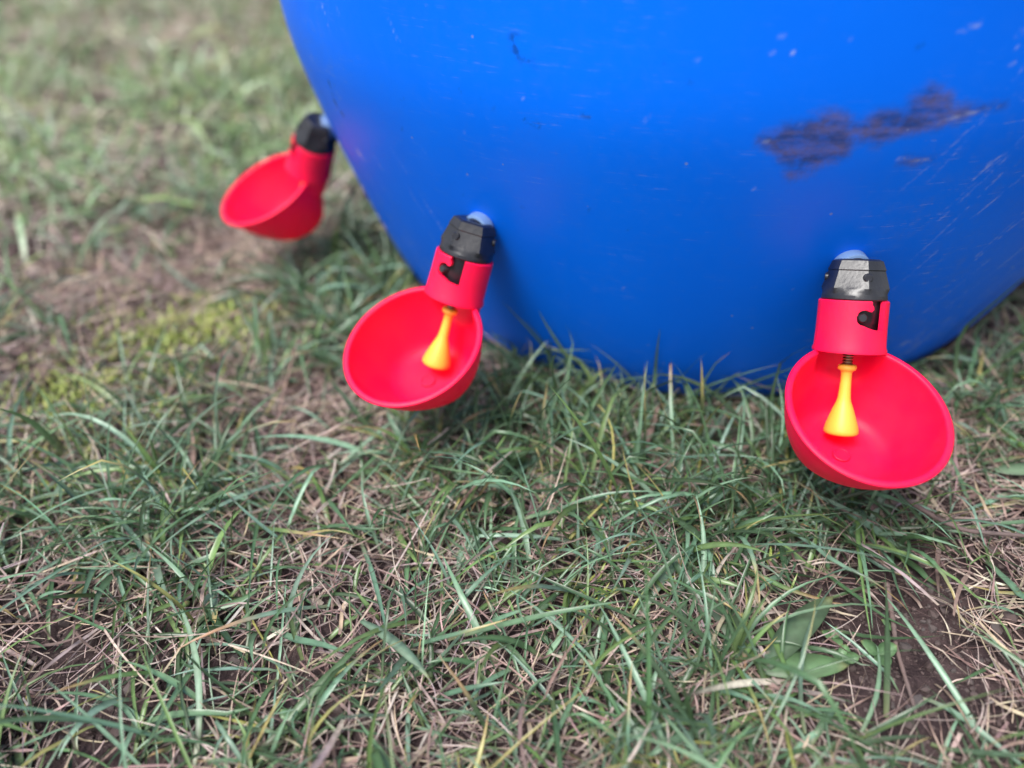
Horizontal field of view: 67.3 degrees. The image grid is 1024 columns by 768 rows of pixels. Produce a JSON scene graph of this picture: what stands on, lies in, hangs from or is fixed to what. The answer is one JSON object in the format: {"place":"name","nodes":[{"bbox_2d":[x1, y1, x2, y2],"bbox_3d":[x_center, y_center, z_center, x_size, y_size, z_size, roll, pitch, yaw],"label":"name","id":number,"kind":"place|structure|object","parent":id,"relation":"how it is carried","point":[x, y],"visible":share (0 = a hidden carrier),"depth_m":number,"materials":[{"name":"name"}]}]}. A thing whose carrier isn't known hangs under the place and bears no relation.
{"place":"outdoors","nodes":[
{"label":"outdoors","id":0,"kind":"place"},
{"bbox_2d":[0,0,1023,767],"bbox_3d":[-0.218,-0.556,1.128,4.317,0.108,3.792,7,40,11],"label":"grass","id":1,"kind":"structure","parent":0,"point":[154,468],"depth_m":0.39,"materials":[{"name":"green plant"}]},
{"bbox_2d":[0,0,1023,767],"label":"ground","id":2,"kind":"structure","parent":0,"point":[914,666],"depth_m":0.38,"materials":[{"name":"plant"}]},
{"bbox_2d":[280,708,302,731],"bbox_3d":[-0.092,0.138,0.318,0.009,0.003,0.011,7,40,11],"label":"seedling","id":3,"kind":"object","parent":2,"relation":"on","point":[283,715],"visible":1,"depth_m":0.32,"materials":[{"name":"green plant"}]},
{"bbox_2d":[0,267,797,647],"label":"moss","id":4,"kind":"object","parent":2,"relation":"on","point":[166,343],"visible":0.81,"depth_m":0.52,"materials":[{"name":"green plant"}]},
{"bbox_2d":[0,258,1023,767],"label":"soil crumbs","id":5,"kind":"object","parent":2,"relation":"on","point":[928,666],"visible":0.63,"depth_m":0.35,"materials":[{"name":"brown soil"}]},
{"bbox_2d":[280,0,1023,396],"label":"water barrel","id":6,"kind":"object","parent":2,"relation":"on","point":[688,182],"visible":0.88,"depth_m":0.34,"materials":[{"name":"blue plastic"}]},
{"bbox_2d":[221,111,336,240],"bbox_3d":[-0.166,-0.153,0.562,0.101,0.093,0.071,-18,41,-19],"label":"drinker cup","id":7,"kind":"object","parent":6,"relation":"attached to","point":[279,197],"visible":0.98,"depth_m":0.56,"materials":[{"name":"red plastic"}]},
{"bbox_2d":[343,212,495,410],"bbox_3d":[-0.037,-0.031,0.396,0.105,0.091,0.071,-19,42,-20],"label":"drinker cup","id":8,"kind":"object","parent":6,"relation":"attached to","point":[416,349],"visible":0.99,"depth_m":0.41,"materials":[{"name":"red plastic"}]},
{"bbox_2d":[784,250,953,489],"bbox_3d":[0.150,-0.002,0.347,0.072,0.087,0.109,-15,40,-15],"label":"drinker cup","id":9,"kind":"object","parent":6,"relation":"attached to","point":[864,409],"visible":1,"depth_m":0.35,"materials":[{"name":"red plastic"}]},
{"bbox_2d":[701,583,848,678],"bbox_3d":[0.113,0.108,0.337,0.062,0.010,0.042,7,40,11],"label":"broad leaf weed","id":10,"kind":"object","parent":2,"relation":"on","point":[796,627],"visible":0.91,"depth_m":0.33,"materials":[{"name":"green plant"}]},
{"bbox_2d":[821,627,842,645],"bbox_3d":[0.142,0.112,0.342,0.009,0.003,0.010,7,40,11],"label":"seedling","id":11,"kind":"object","parent":2,"relation":"on","point":[836,639],"visible":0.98,"depth_m":0.34,"materials":[{"name":"green plant"}]},
{"bbox_2d":[831,644,859,664],"bbox_3d":[0.143,0.118,0.332,0.011,0.003,0.010,-18,41,-19],"label":"seedling","id":12,"kind":"object","parent":2,"relation":"on","point":[843,651],"visible":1,"depth_m":0.33,"materials":[{"name":"green plant"}]},
{"bbox_2d":[861,639,896,665],"bbox_3d":[0.158,0.117,0.332,0.015,0.004,0.013,7,40,11],"label":"seedling","id":13,"kind":"object","parent":2,"relation":"on","point":[870,646],"visible":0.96,"depth_m":0.33,"materials":[{"name":"green plant"}]},
{"bbox_2d":[881,619,891,630],"bbox_3d":[0.170,0.109,0.348,0.007,0.003,0.005,7,40,11],"label":"seedling","id":14,"kind":"object","parent":2,"relation":"on","point":[883,621],"visible":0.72,"depth_m":0.35,"materials":[{"name":"green plant"}]},
{"bbox_2d":[884,582,917,712],"bbox_3d":[0.169,0.114,0.337,0.005,0.006,0.063,7,40,11],"label":"twig","id":15,"kind":"object","parent":2,"relation":"on","point":[898,654],"visible":0.95,"depth_m":0.34,"materials":[{"name":"brown plant"}]},
{"bbox_2d":[905,497,1023,537],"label":"twig","id":16,"kind":"object","parent":2,"relation":"on","point":[922,509],"visible":0.97,"depth_m":0.37,"materials":[{"name":"brown plant"}]},
{"bbox_2d":[963,334,1004,386],"bbox_3d":[0.286,-0.015,0.471,0.004,0.013,0.055,-9,39,-8],"label":"twig","id":17,"kind":"object","parent":2,"relation":"on","point":[985,359],"visible":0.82,"depth_m":0.47,"materials":[{"name":"brown plant"}]},
{"bbox_2d":[994,463,1023,474],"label":"fallen leaf","id":18,"kind":"object","parent":2,"relation":"on","point":[1015,469],"visible":1,"depth_m":0.41,"materials":[{"name":"green plant"}]}
]}

